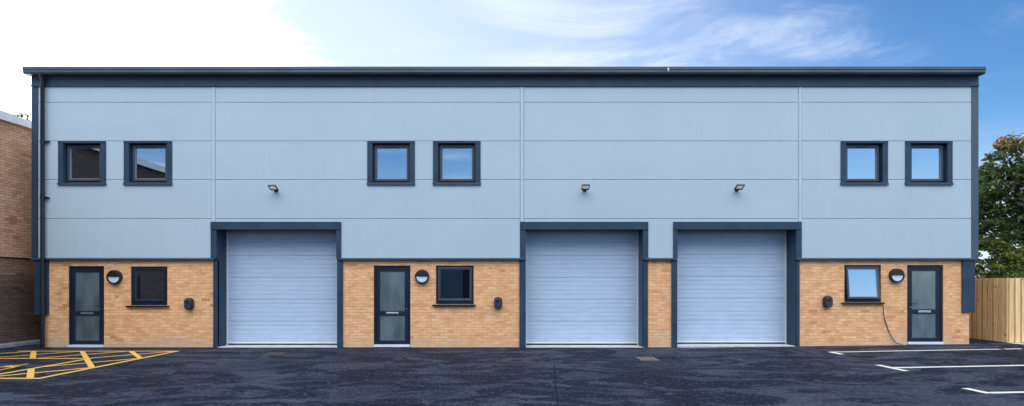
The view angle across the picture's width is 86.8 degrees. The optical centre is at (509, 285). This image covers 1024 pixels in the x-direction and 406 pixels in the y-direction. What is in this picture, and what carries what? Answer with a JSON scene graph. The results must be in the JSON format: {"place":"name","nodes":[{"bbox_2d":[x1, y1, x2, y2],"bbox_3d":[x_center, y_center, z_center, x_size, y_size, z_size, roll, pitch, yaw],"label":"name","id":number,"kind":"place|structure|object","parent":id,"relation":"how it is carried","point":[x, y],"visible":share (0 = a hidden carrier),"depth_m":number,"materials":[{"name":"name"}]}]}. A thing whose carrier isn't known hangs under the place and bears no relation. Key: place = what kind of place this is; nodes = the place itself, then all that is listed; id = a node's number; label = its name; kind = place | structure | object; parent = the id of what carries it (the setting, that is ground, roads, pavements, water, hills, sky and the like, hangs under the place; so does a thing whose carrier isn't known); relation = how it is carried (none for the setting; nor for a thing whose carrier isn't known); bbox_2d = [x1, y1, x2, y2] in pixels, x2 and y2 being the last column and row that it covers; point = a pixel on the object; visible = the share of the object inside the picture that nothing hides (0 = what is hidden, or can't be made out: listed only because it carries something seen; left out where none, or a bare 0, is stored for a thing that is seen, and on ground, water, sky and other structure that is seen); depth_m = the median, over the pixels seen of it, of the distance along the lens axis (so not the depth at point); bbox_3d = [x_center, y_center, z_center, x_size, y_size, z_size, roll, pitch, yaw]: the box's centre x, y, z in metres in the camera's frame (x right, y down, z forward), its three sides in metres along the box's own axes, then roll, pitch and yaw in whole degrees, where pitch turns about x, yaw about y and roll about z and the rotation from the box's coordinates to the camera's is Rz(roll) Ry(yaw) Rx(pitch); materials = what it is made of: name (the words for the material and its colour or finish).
{"place":"outdoors","nodes":[
{"label":"outdoors","id":0,"kind":"place"},
{"bbox_2d":[0,339,1023,405],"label":"car park","id":1,"kind":"structure","parent":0,"point":[518,376],"depth_m":9.43,"materials":[{"name":"black asphalt"}]},
{"bbox_2d":[0,351,176,378],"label":"road marking","id":2,"kind":"object","parent":1,"relation":"on","point":[31,372],"visible":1,"depth_m":11.38,"materials":[{"name":"yellow paint"}]},
{"bbox_2d":[263,352,287,354],"bbox_3d":[-5.500,1.595,12.700,0.420,0.010,0.450,0,0,0],"label":"drain cover","id":3,"kind":"object","parent":1,"relation":"on","point":[275,353],"visible":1,"depth_m":12.69,"materials":[{"name":"metal"}]},
{"bbox_2d":[636,357,657,359],"bbox_3d":[3.020,1.595,11.850,0.400,0.010,0.550,0,0,0],"label":"drain cover","id":4,"kind":"object","parent":1,"relation":"on","point":[646,358],"visible":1,"depth_m":11.84,"materials":[{"name":"metal"}]},
{"bbox_2d":[830,348,1019,353],"bbox_3d":[9.884,1.536,12.669,4.754,0.057,0.498,0,0,-2],"label":"road marking","id":5,"kind":"object","parent":1,"relation":"on","point":[914,350],"visible":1,"depth_m":12.85,"materials":[{"name":"white paint"}]},
{"bbox_2d":[878,365,1023,370],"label":"road marking","id":6,"kind":"object","parent":1,"relation":"on","point":[896,368],"visible":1,"depth_m":10.39,"materials":[{"name":"white paint"}]},
{"bbox_2d":[963,388,1023,392],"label":"road marking","id":7,"kind":"object","parent":1,"relation":"on","point":[994,392],"visible":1,"depth_m":8.01,"materials":[{"name":"white paint"}]},
{"bbox_2d":[0,0,1023,277],"label":"sky","id":8,"kind":"structure","parent":0,"point":[989,34],"materials":[{"name":"blue"}]},
{"bbox_3d":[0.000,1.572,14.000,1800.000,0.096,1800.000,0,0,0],"label":"ground","id":9,"kind":"structure","parent":0,"visible":0},
{"bbox_2d":[0,110,38,343],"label":"brick building","id":10,"kind":"structure","parent":9,"relation":"on","point":[15,194],"depth_m":14.44,"materials":[{"name":"brown brick"}]},
{"bbox_2d":[0,339,39,347],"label":"kerb","id":11,"kind":"structure","parent":9,"relation":"on","point":[15,344],"depth_m":14.36,"materials":[{"name":"concrete"}]},
{"bbox_2d":[0,275,39,342],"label":"fence","id":12,"kind":"object","parent":11,"relation":"on","point":[11,299],"visible":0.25,"depth_m":14.40,"materials":[{"name":"black metal"}]},
{"bbox_2d":[13,112,30,120],"bbox_3d":[-27.708,-4.132,31.090,4.320,11.672,4.730,0,0,0],"label":"distant tree","id":13,"kind":"object","parent":9,"relation":"on","point":[22,116],"visible":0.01,"depth_m":31.22,"materials":[{"name":"white plant"}]},
{"bbox_2d":[22,67,985,347],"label":"industrial building","id":14,"kind":"structure","parent":9,"relation":"on","point":[462,185],"depth_m":14.00,"materials":[{"name":"silver metal"}]},
{"bbox_2d":[57,141,106,184],"bbox_3d":[-11.041,-3.166,14.069,1.244,1.131,0.222,0,0,0],"label":"window","id":15,"kind":"structure","parent":14,"relation":"in","point":[79,162],"depth_m":14.07,"materials":[{"name":"black metal"}]},
{"bbox_2d":[68,266,103,346],"bbox_3d":[-10.972,0.570,14.081,0.924,2.160,0.159,0,0,0],"label":"door","id":16,"kind":"structure","parent":14,"relation":"in","point":[86,283],"depth_m":14.09,"materials":[{"name":"grey glass"}]},
{"bbox_2d":[106,270,122,283],"bbox_3d":[-10.207,-0.221,13.988,0.370,0.370,0.105,0,0,0],"label":"wall lamp","id":17,"kind":"object","parent":14,"relation":"attached to","point":[114,276],"visible":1,"depth_m":13.95,"materials":[{"name":"black plastic"}]},
{"bbox_2d":[125,267,167,306],"bbox_3d":[-9.360,0.029,14.060,1.092,1.052,0.180,0,0,0],"label":"window","id":18,"kind":"structure","parent":14,"relation":"in","point":[148,284],"depth_m":14.09,"materials":[{"name":"black plastic"}]},
{"bbox_2d":[123,141,172,184],"bbox_3d":[-9.338,-3.166,14.069,1.257,1.131,0.222,0,0,0],"label":"window","id":19,"kind":"structure","parent":14,"relation":"in","point":[145,162],"depth_m":14.08,"materials":[{"name":"glass"}]},
{"bbox_2d":[184,298,193,309],"bbox_3d":[-8.269,0.469,13.965,0.210,0.310,0.150,0,0,0],"label":"wall charger","id":20,"kind":"object","parent":14,"relation":"attached to","point":[188,303],"depth_m":13.90,"materials":[{"name":"black plastic"}]},
{"bbox_2d":[268,185,278,191],"bbox_3d":[-6.028,-2.493,13.859,0.200,0.137,0.281,0,0,0],"label":"floodlight","id":21,"kind":"object","parent":14,"relation":"attached to","point":[274,188],"visible":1,"depth_m":13.82,"materials":[{"name":"black plastic"}]},
{"bbox_2d":[210,222,342,347],"bbox_3d":[-6.011,0.006,14.277,3.399,3.308,0.646,0,0,0],"label":"roller door","id":22,"kind":"structure","parent":14,"relation":"in","point":[276,284],"depth_m":14.50,"materials":[{"name":"silver metal"}]},
{"bbox_2d":[367,141,414,184],"bbox_3d":[-3.055,-3.166,14.069,1.244,1.131,0.222,0,0,0],"label":"window","id":23,"kind":"structure","parent":14,"relation":"in","point":[388,162],"depth_m":14.09,"materials":[{"name":"blue glass"}]},
{"bbox_2d":[374,265,409,346],"bbox_3d":[-3.041,0.563,14.081,0.952,2.174,0.159,0,0,0],"label":"door","id":24,"kind":"structure","parent":14,"relation":"in","point":[391,282],"depth_m":14.09,"materials":[{"name":"grey glass"}]},
{"bbox_2d":[415,269,428,283],"bbox_3d":[-2.255,-0.234,13.988,0.370,0.370,0.105,0,0,0],"label":"wall lamp","id":25,"kind":"object","parent":14,"relation":"attached to","point":[421,276],"visible":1,"depth_m":13.95,"materials":[{"name":"black plastic"}]},
{"bbox_2d":[432,265,475,305],"bbox_3d":[-1.429,0.002,14.060,1.119,1.052,0.180,0,0,0],"label":"window","id":26,"kind":"structure","parent":14,"relation":"in","point":[454,283],"depth_m":14.09,"materials":[{"name":"black plastic"}]},
{"bbox_2d":[433,141,480,184],"bbox_3d":[-1.359,-3.166,14.069,1.244,1.131,0.222,0,0,0],"label":"window","id":27,"kind":"structure","parent":14,"relation":"in","point":[454,162],"depth_m":14.09,"materials":[{"name":"glass"}]},
{"bbox_2d":[494,297,501,308],"bbox_3d":[-0.290,0.441,13.965,0.210,0.310,0.150,0,0,0],"label":"wall charger","id":28,"kind":"object","parent":14,"relation":"attached to","point":[497,302],"depth_m":13.90,"materials":[{"name":"black plastic"}]},
{"bbox_2d":[519,222,647,347],"bbox_3d":[1.924,0.006,14.277,3.324,3.308,0.646,0,0,0],"label":"roller door","id":29,"kind":"structure","parent":14,"relation":"in","point":[582,284],"depth_m":14.50,"materials":[{"name":"silver metal"}]},
{"bbox_2d":[581,184,589,190],"bbox_3d":[1.945,-2.506,13.859,0.200,0.137,0.281,0,0,0],"label":"floodlight","id":30,"kind":"object","parent":14,"relation":"attached to","point":[585,187],"visible":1,"depth_m":13.82,"materials":[{"name":"black plastic"}]},
{"bbox_2d":[671,222,801,347],"bbox_3d":[5.872,0.006,14.277,3.345,3.308,0.646,0,0,0],"label":"roller door","id":31,"kind":"structure","parent":14,"relation":"in","point":[734,284],"depth_m":14.50,"materials":[{"name":"silver metal"}]},
{"bbox_2d":[734,184,744,190],"bbox_3d":[5.876,-2.506,13.859,0.200,0.137,0.281,0,0,0],"label":"floodlight","id":32,"kind":"object","parent":14,"relation":"attached to","point":[738,187],"visible":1,"depth_m":13.82,"materials":[{"name":"black plastic"}]},
{"bbox_2d":[823,296,832,307],"bbox_3d":[8.221,0.414,13.965,0.210,0.310,0.150,0,0,0],"label":"wall charger","id":33,"kind":"object","parent":14,"relation":"attached to","point":[827,301],"depth_m":13.90,"materials":[{"name":"black plastic"}]},
{"bbox_2d":[841,265,884,303],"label":"window","id":34,"kind":"structure","parent":14,"relation":"in","point":[861,282],"depth_m":14.05,"materials":[{"name":"glass"}]},
{"bbox_2d":[840,141,888,184],"bbox_3d":[9.172,-3.166,14.069,1.230,1.131,0.222,0,0,0],"label":"window","id":35,"kind":"structure","parent":14,"relation":"in","point":[862,162],"depth_m":14.07,"materials":[{"name":"glass"}]},
{"bbox_2d":[882,304,901,344],"bbox_3d":[9.887,0.975,13.996,0.512,1.108,0.081,0,0,0],"label":"cable","id":36,"kind":"object","parent":14,"relation":"hanging from","point":[887,326],"visible":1,"depth_m":14.01,"materials":[{"name":"black plastic"}]},
{"bbox_2d":[888,268,904,282],"bbox_3d":[10.014,-0.262,13.988,0.370,0.370,0.105,0,0,0],"label":"wall lamp","id":37,"kind":"object","parent":14,"relation":"attached to","point":[896,275],"visible":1,"depth_m":13.96,"materials":[{"name":"black plastic"}]},
{"bbox_2d":[907,265,943,344],"bbox_3d":[10.786,0.556,14.081,0.938,2.188,0.159,0,0,0],"label":"door","id":38,"kind":"structure","parent":14,"relation":"in","point":[924,282],"depth_m":14.09,"materials":[{"name":"grey glass"}]},
{"bbox_2d":[904,141,953,184],"bbox_3d":[10.841,-3.166,14.069,1.230,1.131,0.222,0,0,0],"label":"window","id":39,"kind":"structure","parent":14,"relation":"in","point":[926,162],"depth_m":14.07,"materials":[{"name":"glass"}]},
{"bbox_2d":[975,235,998,276],"bbox_3d":[16.082,-0.530,19.982,3.746,4.460,4.101,0,0,0],"label":"conifer shrub","id":40,"kind":"object","parent":9,"relation":"on","point":[992,238],"visible":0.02,"depth_m":18.59,"materials":[{"name":"green plant"}]},
{"bbox_2d":[969,278,1023,342],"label":"timber fence","id":41,"kind":"object","parent":9,"relation":"on","point":[997,315],"visible":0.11,"depth_m":14.39,"materials":[{"name":"wood"}]},
{"bbox_2d":[975,238,1023,277],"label":"conifer shrub","id":42,"kind":"object","parent":9,"relation":"on","point":[1007,260],"visible":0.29,"depth_m":15.82,"materials":[{"name":"green plant"}]},
{"bbox_2d":[977,132,1023,277],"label":"broadleaf tree","id":43,"kind":"object","parent":9,"relation":"on","point":[992,191],"visible":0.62,"depth_m":21.98,"materials":[{"name":"green plant"}]},
{"bbox_2d":[979,217,1023,275],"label":"conifer shrub","id":44,"kind":"object","parent":9,"relation":"on","point":[1010,237],"visible":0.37,"depth_m":20.78,"materials":[{"name":"green plant"}]},
{"bbox_2d":[995,245,1023,277],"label":"conifer shrub","id":45,"kind":"object","parent":9,"relation":"on","point":[1020,251],"visible":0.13,"depth_m":17.04,"materials":[{"name":"green plant"}]}
]}

